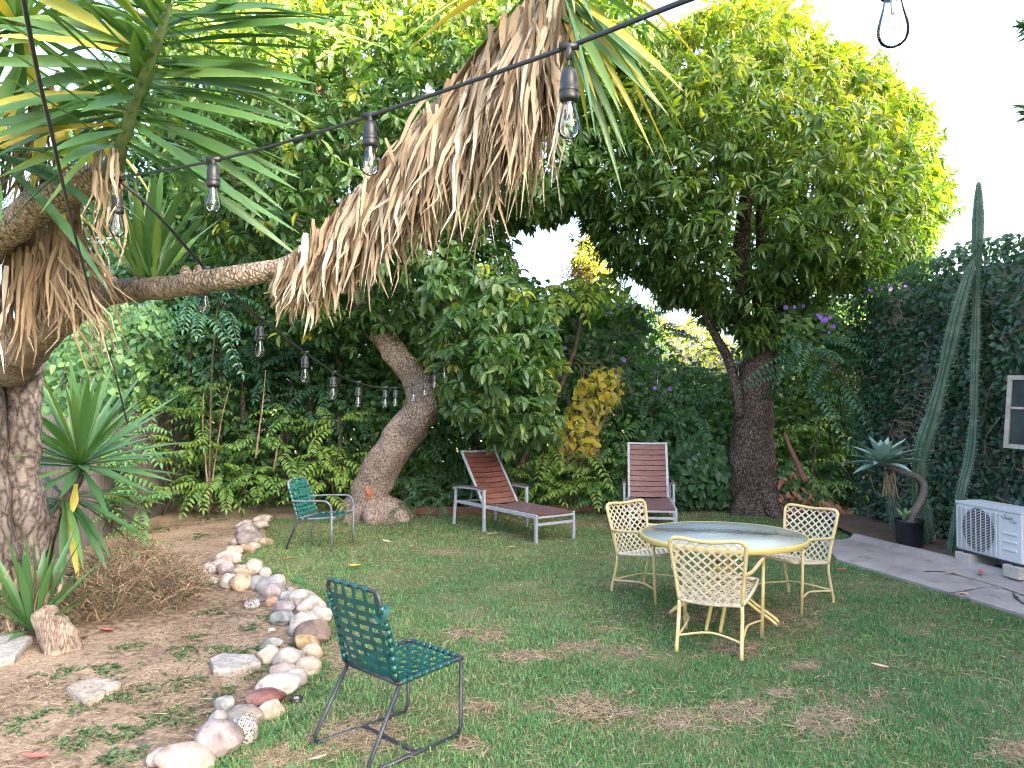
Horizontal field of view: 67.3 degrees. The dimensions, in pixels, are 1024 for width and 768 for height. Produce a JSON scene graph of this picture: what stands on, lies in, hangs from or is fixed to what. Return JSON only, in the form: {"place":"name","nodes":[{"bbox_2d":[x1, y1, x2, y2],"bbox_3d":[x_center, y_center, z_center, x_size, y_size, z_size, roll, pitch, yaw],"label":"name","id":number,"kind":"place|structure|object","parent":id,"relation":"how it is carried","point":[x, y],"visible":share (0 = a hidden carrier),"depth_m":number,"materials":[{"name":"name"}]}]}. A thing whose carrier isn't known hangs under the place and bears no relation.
{"place":"outdoors","nodes":[
{"label":"outdoors","id":0,"kind":"place"},
{"bbox_2d":[0,505,336,767],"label":"dirt bed","id":1,"kind":"object","parent":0,"point":[98,648],"visible":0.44,"depth_m":4.96,"materials":[{"name":"soil"}]},
{"bbox_2d":[0,633,32,666],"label":"flat stone","id":2,"kind":"object","parent":1,"relation":"on","point":[13,650],"visible":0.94,"depth_m":5.06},
{"bbox_2d":[0,528,103,639],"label":"yucca offshoot","id":3,"kind":"object","parent":1,"relation":"on","point":[31,585],"visible":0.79,"depth_m":5.40,"materials":[{"name":"green plant"}]},
{"bbox_2d":[30,604,83,655],"bbox_3d":[-3.076,1.716,5.217,0.432,0.399,0.250,-1,-2,40],"label":"yucca stump","id":4,"kind":"object","parent":1,"relation":"on","point":[58,635],"visible":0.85,"depth_m":5.14,"materials":[{"name":"wood"}]},
{"bbox_2d":[67,678,120,705],"bbox_3d":[-2.383,1.745,4.373,0.323,0.049,0.259,-1,-2,28],"label":"flat stone","id":5,"kind":"object","parent":1,"relation":"on","point":[86,692],"visible":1,"depth_m":4.35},
{"bbox_2d":[9,355,185,587],"bbox_3d":[-3.842,0.828,6.747,2.006,2.133,2.315,0,-1,0],"label":"young yucca","id":6,"kind":"object","parent":1,"relation":"on","point":[84,434],"visible":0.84,"depth_m":6.48,"materials":[{"name":"green plant"}]},
{"bbox_2d":[46,309,185,431],"bbox_3d":[-5.524,0.409,10.813,1.808,3.038,1.594,0,-1,-18],"label":"tree of heaven","id":7,"kind":"object","parent":1,"relation":"on","point":[148,399],"visible":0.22,"depth_m":10.77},
{"bbox_2d":[82,514,173,565],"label":"tree of heaven","id":8,"kind":"object","parent":1,"relation":"on","point":[124,528],"visible":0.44,"depth_m":7.97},
{"bbox_2d":[50,530,222,626],"bbox_3d":[-3.186,1.531,6.380,1.579,0.640,1.708,0,-1,0],"label":"dry weed bush","id":9,"kind":"object","parent":1,"relation":"on","point":[96,574],"visible":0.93,"depth_m":6.09,"materials":[{"name":"brown plant"}]},
{"bbox_2d":[94,416,190,544],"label":"tree of heaven","id":10,"kind":"object","parent":1,"relation":"on","point":[159,494],"visible":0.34,"depth_m":9.44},
{"bbox_2d":[0,514,348,767],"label":"weeds","id":11,"kind":"object","parent":1,"relation":"on","point":[113,751],"visible":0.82,"depth_m":4.14,"materials":[{"name":"green plant"}]},
{"bbox_2d":[49,289,301,519],"bbox_3d":[-4.648,0.175,10.592,3.282,3.488,2.106,0,-1,0],"label":"tree of heaven","id":12,"kind":"object","parent":1,"relation":"on","point":[197,316],"visible":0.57,"depth_m":10.45,"materials":[{"name":"plant"}]},
{"bbox_2d":[138,403,216,514],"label":"tree of heaven","id":13,"kind":"object","parent":1,"relation":"on","point":[179,411],"visible":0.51,"depth_m":11.19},
{"bbox_2d":[152,741,215,767],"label":"river rock","id":14,"kind":"object","parent":1,"relation":"on","point":[190,754],"visible":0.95,"depth_m":3.45,"materials":[{"name":"beige stone"}]},
{"bbox_2d":[153,383,276,519],"bbox_3d":[-4.501,1.005,11.359,1.763,2.052,1.672,-1,-2,25],"label":"tree of heaven","id":15,"kind":"object","parent":1,"relation":"on","point":[213,486],"visible":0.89,"depth_m":11.17,"materials":[{"name":"plant"}]},
{"bbox_2d":[193,718,243,757],"bbox_3d":[-1.391,1.688,3.647,0.235,0.191,0.210,1,-2,-36],"label":"river rock","id":16,"kind":"object","parent":1,"relation":"on","point":[220,737],"visible":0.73,"depth_m":3.60,"materials":[{"name":"grey stone"}]},
{"bbox_2d":[213,695,234,711],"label":"river rock","id":17,"kind":"object","parent":1,"relation":"on","point":[226,703],"visible":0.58,"depth_m":4.09,"materials":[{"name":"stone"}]},
{"bbox_2d":[214,550,241,563],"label":"river rock","id":18,"kind":"object","parent":1,"relation":"on","point":[233,557],"visible":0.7,"depth_m":7.90,"materials":[{"name":"beige stone"}]},
{"bbox_2d":[210,653,260,676],"bbox_3d":[-1.732,1.751,4.789,0.336,0.057,0.300,0,-1,0],"label":"flat stone","id":19,"kind":"object","parent":1,"relation":"on","point":[226,665],"visible":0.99,"depth_m":4.75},
{"bbox_2d":[229,571,250,590],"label":"river rock","id":20,"kind":"object","parent":1,"relation":"on","point":[239,581],"visible":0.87,"depth_m":6.79,"materials":[{"name":"beige stone"}]},
{"bbox_2d":[232,712,258,746],"bbox_3d":[-1.314,1.703,3.765,0.138,0.181,0.137,0,-1,-12],"label":"river rock","id":21,"kind":"object","parent":1,"relation":"on","point":[247,723],"visible":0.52,"depth_m":3.73,"materials":[{"name":"stone"}]},
{"bbox_2d":[227,704,263,724],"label":"river rock","id":22,"kind":"object","parent":1,"relation":"on","point":[238,711],"visible":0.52,"depth_m":3.94,"materials":[{"name":"grey stone"}]},
{"bbox_2d":[235,529,262,544],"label":"river rock","id":23,"kind":"object","parent":1,"relation":"on","point":[248,536],"visible":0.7,"depth_m":8.93,"materials":[{"name":"grey stone"}]},
{"bbox_2d":[245,687,286,706],"bbox_3d":[-1.349,1.730,4.216,0.221,0.113,0.169,3,-3,-4],"label":"river rock","id":24,"kind":"object","parent":1,"relation":"on","point":[259,697],"visible":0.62,"depth_m":4.17,"materials":[{"name":"red stone"}]},
{"bbox_2d":[256,644,279,664],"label":"river rock","id":25,"kind":"object","parent":1,"relation":"on","point":[266,654],"visible":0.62,"depth_m":4.88,"materials":[{"name":"beige stone"}]},
{"bbox_2d":[202,403,337,513],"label":"tree of heaven","id":26,"kind":"object","parent":1,"relation":"on","point":[271,441],"visible":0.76,"depth_m":11.50,"materials":[{"name":"plant"}]},
{"bbox_2d":[259,699,284,721],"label":"river rock","id":27,"kind":"object","parent":1,"relation":"on","point":[272,708],"visible":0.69,"depth_m":4.02,"materials":[{"name":"beige stone"}]},
{"bbox_2d":[258,583,287,601],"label":"river rock","id":28,"kind":"object","parent":1,"relation":"on","point":[266,591],"visible":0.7,"depth_m":6.41,"materials":[{"name":"grey stone"}]},
{"bbox_2d":[255,672,300,695],"bbox_3d":[-1.331,1.720,4.377,0.251,0.147,0.229,3,-8,-15],"label":"river rock","id":29,"kind":"object","parent":1,"relation":"on","point":[287,683],"visible":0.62,"depth_m":4.33,"materials":[{"name":"white stone"}]},
{"bbox_2d":[269,609,293,625],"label":"river rock","id":30,"kind":"object","parent":1,"relation":"on","point":[282,617],"visible":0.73,"depth_m":5.73,"materials":[{"name":"grey stone"}]},
{"bbox_2d":[272,647,304,664],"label":"river rock","id":31,"kind":"object","parent":1,"relation":"on","point":[292,655],"visible":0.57,"depth_m":4.80,"materials":[{"name":"white stone"}]},
{"bbox_2d":[286,589,316,608],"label":"river rock","id":32,"kind":"object","parent":1,"relation":"on","point":[296,597],"visible":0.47,"depth_m":6.18,"materials":[{"name":"white stone"}]},
{"bbox_2d":[288,611,319,636],"bbox_3d":[-1.484,1.739,5.517,0.236,0.212,0.222,9,-3,28],"label":"river rock","id":33,"kind":"object","parent":1,"relation":"on","point":[297,619],"visible":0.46,"depth_m":5.46,"materials":[{"name":"white stone"}]},
{"bbox_2d":[295,656,320,677],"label":"river rock","id":34,"kind":"object","parent":1,"relation":"on","point":[310,665],"visible":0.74,"depth_m":4.66,"materials":[{"name":"beige stone"}]},
{"bbox_2d":[295,634,320,649],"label":"river rock","id":35,"kind":"object","parent":1,"relation":"on","point":[302,641],"visible":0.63,"depth_m":5.16,"materials":[{"name":"stone"}]},
{"bbox_2d":[296,594,326,611],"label":"river rock","id":36,"kind":"object","parent":1,"relation":"on","point":[308,602],"visible":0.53,"depth_m":5.97,"materials":[{"name":"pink stone"}]},
{"bbox_2d":[293,619,331,643],"bbox_3d":[-1.382,1.730,5.325,0.254,0.192,0.196,1,-2,-33],"label":"river rock","id":37,"kind":"object","parent":1,"relation":"on","point":[320,630],"visible":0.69,"depth_m":5.29,"materials":[{"name":"brown stone"}]},
{"bbox_2d":[277,406,377,517],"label":"tree of heaven","id":38,"kind":"object","parent":1,"relation":"on","point":[326,455],"visible":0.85,"depth_m":11.40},
{"bbox_2d":[0,0,720,632],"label":"yucca tree","id":39,"kind":"object","parent":1,"relation":"on","point":[464,142],"visible":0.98,"depth_m":2.65,"materials":[{"name":"grey plant"}]},
{"bbox_2d":[21,0,127,423],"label":"hanging cord","id":40,"kind":"object","parent":39,"relation":"hanging from","point":[35,62],"visible":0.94,"depth_m":1.83,"materials":[{"name":"black rubber"}]},
{"bbox_2d":[110,177,452,407],"bbox_3d":[-1.036,-0.351,6.569,0.180,1.117,7.702,0,-1,5],"label":"string light","id":41,"kind":"object","parent":39,"relation":"hanging from","point":[259,336],"visible":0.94,"depth_m":3.70,"materials":[{"name":"black rubber"}]},
{"bbox_2d":[119,0,909,212],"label":"string light","id":42,"kind":"object","parent":39,"relation":"hanging from","point":[569,93],"visible":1,"depth_m":1.85,"materials":[{"name":"black rubber"}]},
{"bbox_2d":[134,0,657,523],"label":"broadleaf tree","id":43,"kind":"object","parent":1,"relation":"on","point":[464,326],"visible":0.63,"depth_m":10.07,"materials":[{"name":"green plant"}]},
{"bbox_2d":[0,0,1023,406],"label":"sky","id":44,"kind":"structure","parent":0,"point":[967,55],"materials":[{"name":"white"}]},
{"bbox_2d":[187,409,1023,767],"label":"ground","id":45,"kind":"structure","parent":0,"point":[647,657],"depth_m":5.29,"materials":[{"name":"plant"}]},
{"bbox_2d":[39,411,200,558],"bbox_3d":[-5.114,1.145,10.330,0.065,1.534,6.359,0,-1,-7],"label":"board fence","id":46,"kind":"object","parent":45,"relation":"on","point":[102,482],"visible":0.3,"depth_m":10.48,"materials":[{"name":"wood"}]},
{"bbox_2d":[41,300,175,416],"bbox_3d":[-5.531,0.014,10.269,2.202,2.398,1.780,0,-1,0],"label":"vine","id":47,"kind":"object","parent":46,"relation":"on","point":[58,357],"visible":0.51,"depth_m":9.88,"materials":[{"name":"green plant"}]},
{"bbox_2d":[45,26,331,375],"bbox_3d":[-6.649,-2.697,15.270,6.463,9.466,2.872,0,-1,0],"label":"tree","id":48,"kind":"object","parent":45,"relation":"on","point":[132,181],"visible":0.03,"depth_m":14.51,"materials":[{"name":"green plant"}]},
{"bbox_2d":[186,324,193,502],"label":"hedge trunk","id":49,"kind":"object","parent":45,"relation":"on","point":[190,383],"visible":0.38,"depth_m":12.69,"materials":[{"name":"brown plant"}]},
{"bbox_2d":[214,325,223,503],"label":"hedge trunk","id":50,"kind":"object","parent":45,"relation":"on","point":[219,382],"visible":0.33,"depth_m":12.68,"materials":[{"name":"brown plant"}]},
{"bbox_2d":[239,302,247,503],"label":"hedge trunk","id":51,"kind":"object","parent":45,"relation":"on","point":[243,408],"visible":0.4,"depth_m":12.69,"materials":[{"name":"brown plant"}]},
{"bbox_2d":[151,320,375,503],"bbox_3d":[-3.971,0.464,12.601,3.689,3.016,2.149,0,-1,0],"label":"tree of heaven","id":52,"kind":"object","parent":45,"relation":"on","point":[273,360],"visible":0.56,"depth_m":12.33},
{"bbox_2d":[279,343,295,503],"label":"hedge trunk","id":53,"kind":"object","parent":45,"relation":"on","point":[287,440],"visible":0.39,"depth_m":12.68,"materials":[{"name":"brown plant"}]},
{"bbox_2d":[307,340,317,503],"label":"hedge trunk","id":54,"kind":"object","parent":45,"relation":"on","point":[310,403],"visible":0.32,"depth_m":12.68,"materials":[{"name":"brown plant"}]},
{"bbox_2d":[226,364,400,448],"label":"tree of heaven","id":55,"kind":"object","parent":45,"relation":"on","point":[301,395],"visible":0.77,"depth_m":12.29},
{"bbox_2d":[286,476,353,551],"bbox_3d":[-2.230,1.483,8.903,0.615,0.791,0.604,0,-1,13],"label":"strap armchair","id":56,"kind":"object","parent":45,"relation":"on","point":[330,513],"visible":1,"depth_m":8.91,"materials":[{"name":"teal plastic"}]},
{"bbox_2d":[336,327,344,501],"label":"hedge trunk","id":57,"kind":"object","parent":45,"relation":"on","point":[338,382],"visible":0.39,"depth_m":12.68,"materials":[{"name":"brown plant"}]},
{"bbox_2d":[142,0,605,493],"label":"tree","id":58,"kind":"object","parent":45,"relation":"on","point":[399,95],"visible":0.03,"depth_m":13.65,"materials":[{"name":"green plant"}]},
{"bbox_2d":[313,577,462,767],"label":"strap chair","id":59,"kind":"object","parent":45,"relation":"on","point":[388,673],"visible":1,"depth_m":3.69,"materials":[{"name":"teal plastic"}]},
{"bbox_2d":[358,400,460,504],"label":"tree of heaven","id":60,"kind":"object","parent":45,"relation":"on","point":[422,448],"visible":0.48,"depth_m":11.67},
{"bbox_2d":[384,476,477,523],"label":"tree of heaven","id":61,"kind":"object","parent":45,"relation":"on","point":[438,500],"visible":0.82,"depth_m":11.15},
{"bbox_2d":[410,506,503,513],"bbox_3d":[-0.879,1.897,11.531,1.660,0.110,0.045,0,-1,-7],"label":"timber edging","id":62,"kind":"object","parent":45,"relation":"on","point":[436,510],"visible":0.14,"depth_m":11.51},
{"bbox_2d":[43,175,873,506],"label":"undergrowth","id":63,"kind":"object","parent":45,"relation":"on","point":[795,407],"visible":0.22,"depth_m":12.75,"materials":[{"name":"green plant"}]},
{"bbox_2d":[552,302,684,390],"bbox_3d":[1.659,-0.603,12.367,2.235,1.437,0.713,0,-1,0],"label":"morning glory","id":64,"kind":"object","parent":63,"relation":"attached to","point":[596,334],"visible":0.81,"depth_m":12.31,"materials":[{"name":"green plant"}]},
{"bbox_2d":[425,433,557,503],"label":"tree of heaven","id":65,"kind":"object","parent":45,"relation":"on","point":[454,470],"visible":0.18,"depth_m":12.19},
{"bbox_2d":[0,505,1023,767],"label":"dry grass thatch","id":66,"kind":"object","parent":45,"relation":"on","point":[348,737],"visible":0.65,"depth_m":4.21,"materials":[{"name":"plant"}]},
{"bbox_2d":[452,449,574,543],"bbox_3d":[0.000,1.400,10.005,0.730,1.011,1.845,1,-2,-35],"label":"sun lounger","id":67,"kind":"object","parent":45,"relation":"on","point":[482,480],"visible":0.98,"depth_m":10.31,"materials":[{"name":"silver metal"}]},
{"bbox_2d":[490,447,618,504],"bbox_3d":[0.673,1.532,12.303,2.129,1.059,0.649,0,-1,0],"label":"vine","id":68,"kind":"object","parent":45,"relation":"on","point":[531,470],"visible":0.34,"depth_m":12.15,"materials":[{"name":"green plant"}]},
{"bbox_2d":[506,435,633,516],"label":"tree of heaven","id":69,"kind":"object","parent":45,"relation":"on","point":[561,467],"visible":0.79,"depth_m":11.54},
{"bbox_2d":[551,366,636,476],"bbox_3d":[1.250,0.569,11.665,1.334,1.682,0.880,0,-1,0],"label":"vine","id":70,"kind":"object","parent":69,"relation":"attached to","point":[607,397],"visible":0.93,"depth_m":11.55,"materials":[{"name":"yellow plant"}]},
{"bbox_2d":[512,257,645,496],"bbox_3d":[0.954,0.008,11.786,2.024,3.901,1.576,0,-1,0],"label":"tree of heaven","id":71,"kind":"object","parent":45,"relation":"on","point":[583,300],"visible":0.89,"depth_m":11.69,"materials":[{"name":"plant"}]},
{"bbox_2d":[544,504,621,511],"bbox_3d":[0.827,1.901,11.726,1.725,0.110,0.045,0,-1,-7],"label":"timber edging","id":72,"kind":"object","parent":45,"relation":"on","point":[585,508],"visible":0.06,"depth_m":11.73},
{"bbox_2d":[567,236,613,292],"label":"tree","id":73,"kind":"object","parent":45,"relation":"on","point":[584,255],"visible":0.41,"depth_m":20.97,"materials":[{"name":"yellow plant"}]},
{"bbox_2d":[565,420,670,515],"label":"tree of heaven","id":74,"kind":"object","parent":45,"relation":"on","point":[604,490],"visible":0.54,"depth_m":11.69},
{"bbox_2d":[577,306,705,442],"bbox_3d":[2.143,0.300,12.937,2.138,3.353,1.790,0,-1,9],"label":"tree of heaven","id":75,"kind":"object","parent":45,"relation":"on","point":[648,329],"visible":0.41,"depth_m":12.69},
{"bbox_2d":[625,294,669,434],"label":"tree","id":76,"kind":"object","parent":45,"relation":"on","point":[661,345],"visible":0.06,"depth_m":15.53,"materials":[{"name":"green plant"}]},
{"bbox_2d":[622,442,677,534],"bbox_3d":[1.887,1.376,10.565,0.730,1.086,1.888,0,-1,7],"label":"sun lounger","id":77,"kind":"object","parent":45,"relation":"on","point":[637,452],"visible":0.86,"depth_m":10.97,"materials":[{"name":"silver metal"}]},
{"bbox_2d":[605,499,697,604],"bbox_3d":[1.207,1.435,6.715,0.605,0.779,0.675,1,-2,-38],"label":"lattice armchair","id":78,"kind":"object","parent":45,"relation":"on","point":[653,554],"visible":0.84,"depth_m":6.84,"materials":[{"name":"beige plastic"}]},
{"bbox_2d":[601,379,733,474],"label":"tree of heaven","id":79,"kind":"object","parent":45,"relation":"on","point":[658,427],"visible":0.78,"depth_m":12.28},
{"bbox_2d":[622,302,741,441],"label":"tree","id":80,"kind":"object","parent":45,"relation":"on","point":[705,343],"visible":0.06,"depth_m":18.22,"materials":[{"name":"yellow plant"}]},
{"bbox_2d":[665,438,731,511],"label":"vine","id":81,"kind":"object","parent":45,"relation":"on","point":[700,477],"visible":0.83,"depth_m":11.65,"materials":[{"name":"green plant"}]},
{"bbox_2d":[654,335,742,442],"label":"tree of heaven","id":82,"kind":"object","parent":45,"relation":"on","point":[703,368],"visible":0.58,"depth_m":12.83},
{"bbox_2d":[668,536,765,660],"bbox_3d":[1.399,1.400,5.288,0.605,0.779,0.675,-1,-2,25],"label":"lattice armchair","id":83,"kind":"object","parent":45,"relation":"on","point":[740,602],"visible":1,"depth_m":5.09,"materials":[{"name":"beige plastic"}]},
{"bbox_2d":[640,521,809,632],"bbox_3d":[1.625,1.484,5.936,1.262,0.654,1.262,1,-1,-20],"label":"patio table","id":84,"kind":"object","parent":45,"relation":"on","point":[758,539],"visible":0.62,"depth_m":5.85,"materials":[{"name":"clear glass"}]},
{"bbox_2d":[551,0,970,518],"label":"tall tree","id":85,"kind":"object","parent":45,"relation":"on","point":[894,177],"visible":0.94,"depth_m":10.57,"materials":[{"name":"green plant"}]},
{"bbox_2d":[463,339,744,385],"bbox_3d":[1.321,-0.299,10.940,4.360,0.644,0.122,0,-1,-11],"label":"string light","id":86,"kind":"object","parent":85,"relation":"hanging from","point":[694,376],"visible":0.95,"depth_m":11.10,"materials":[{"name":"black rubber"}]},
{"bbox_2d":[769,303,873,391],"bbox_3d":[4.505,-0.531,11.102,1.623,1.319,0.667,0,-1,0],"label":"morning glory","id":87,"kind":"object","parent":85,"relation":"attached to","point":[813,329],"visible":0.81,"depth_m":11.05,"materials":[{"name":"green plant"}]},
{"bbox_2d":[741,503,839,615],"bbox_3d":[2.334,1.428,6.413,0.675,0.779,0.605,1,-2,-37],"label":"lattice armchair","id":88,"kind":"object","parent":45,"relation":"on","point":[802,560],"visible":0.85,"depth_m":6.47,"materials":[{"name":"beige plastic"}]},
{"bbox_2d":[734,311,885,515],"bbox_3d":[4.303,0.409,11.044,2.542,3.045,2.107,1,-2,-32],"label":"tree of heaven","id":89,"kind":"object","parent":45,"relation":"on","point":[781,357],"visible":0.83,"depth_m":10.80,"materials":[{"name":"plant"}]},
{"bbox_2d":[773,398,871,503],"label":"tree of heaven","id":90,"kind":"object","parent":45,"relation":"on","point":[799,428],"visible":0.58,"depth_m":11.77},
{"bbox_2d":[783,432,807,482],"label":"bare stem","id":91,"kind":"object","parent":90,"relation":"attached to","point":[801,472],"visible":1,"depth_m":11.21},
{"bbox_2d":[787,346,873,507],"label":"tree of heaven","id":92,"kind":"object","parent":45,"relation":"on","point":[848,480],"visible":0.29,"depth_m":12.04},
{"bbox_2d":[872,261,1023,531],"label":"house","id":93,"kind":"structure","parent":45,"relation":"on","point":[1013,428],"depth_m":8.68,"materials":[{"name":"grey paint"}]},
{"bbox_2d":[1003,375,1023,448],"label":"window","id":94,"kind":"structure","parent":93,"relation":"in","point":[1014,412],"depth_m":7.73,"materials":[{"name":"beige paint"}]},
{"bbox_2d":[822,508,1008,567],"bbox_3d":[5.827,1.718,4.410,3.346,0.001,14.900,0,-1,0],"label":"planting bed","id":95,"kind":"object","parent":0,"point":[849,521],"depth_m":9.78,"materials":[{"name":"soil"}]},
{"bbox_2d":[776,471,843,516],"bbox_3d":[4.384,1.640,11.154,1.098,0.754,0.418,0,-1,0],"label":"dry leaf heap","id":96,"kind":"object","parent":95,"relation":"on","point":[805,501],"visible":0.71,"depth_m":11.11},
{"bbox_2d":[777,460,843,514],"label":"scrub plant","id":97,"kind":"object","parent":95,"relation":"on","point":[790,466],"visible":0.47,"depth_m":11.31,"materials":[{"name":"green plant"}]},
{"bbox_2d":[885,476,900,528],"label":"column cactus","id":98,"kind":"object","parent":95,"relation":"on","point":[892,506],"depth_m":9.34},
{"bbox_2d":[894,517,924,547],"bbox_3d":[4.463,1.669,8.640,0.312,0.303,0.312,0,-1,0],"label":"plant pot","id":99,"kind":"object","parent":95,"relation":"on","point":[909,533],"visible":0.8,"depth_m":8.52,"materials":[{"name":"black plastic"}]},
{"bbox_2d":[842,436,927,520],"bbox_3d":[4.105,1.092,8.545,0.877,1.019,0.910,-1,-2,31],"label":"agave","id":100,"kind":"object","parent":99,"relation":"in","point":[885,453],"visible":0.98,"depth_m":8.54,"materials":[{"name":"green plant"}]},
{"bbox_2d":[926,502,936,540],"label":"column cactus","id":101,"kind":"object","parent":95,"relation":"on","point":[931,530],"depth_m":8.76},
{"bbox_2d":[840,233,1023,538],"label":"ivy","id":102,"kind":"object","parent":95,"relation":"on","point":[886,397],"visible":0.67,"depth_m":9.23,"materials":[{"name":"green plant"}]},
{"bbox_2d":[910,260,975,544],"bbox_3d":[4.754,0.249,8.561,0.298,3.169,0.757,1,-2,-23],"label":"column cactus","id":103,"kind":"object","parent":95,"relation":"on","point":[925,438],"depth_m":8.52,"materials":[{"name":"plant"}]},
{"bbox_2d":[945,181,985,552],"bbox_3d":[4.928,-0.183,8.367,0.481,4.064,0.163,0,-1,0],"label":"column cactus","id":104,"kind":"object","parent":95,"relation":"on","point":[975,354],"depth_m":8.34,"materials":[{"name":"plant"}]},
{"bbox_2d":[820,534,1023,616],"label":"concrete path","id":105,"kind":"structure","parent":0,"point":[910,564],"depth_m":7.47,"materials":[{"name":"concrete"}]},
{"bbox_2d":[955,551,1001,564],"bbox_3d":[4.673,1.739,7.711,0.360,0.118,0.200,0,-1,-8],"label":"support block","id":106,"kind":"object","parent":105,"relation":"on","point":[966,557],"depth_m":7.62,"materials":[{"name":"beige concrete"}]},
{"bbox_2d":[955,499,1023,566],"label":"air conditioner","id":107,"kind":"object","parent":106,"relation":"on","point":[990,529],"visible":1,"depth_m":7.37,"materials":[{"name":"white metal"}]},
{"bbox_2d":[1002,564,1023,579],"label":"support block","id":108,"kind":"object","parent":105,"relation":"on","point":[1013,571],"depth_m":7.05,"materials":[{"name":"beige concrete"}]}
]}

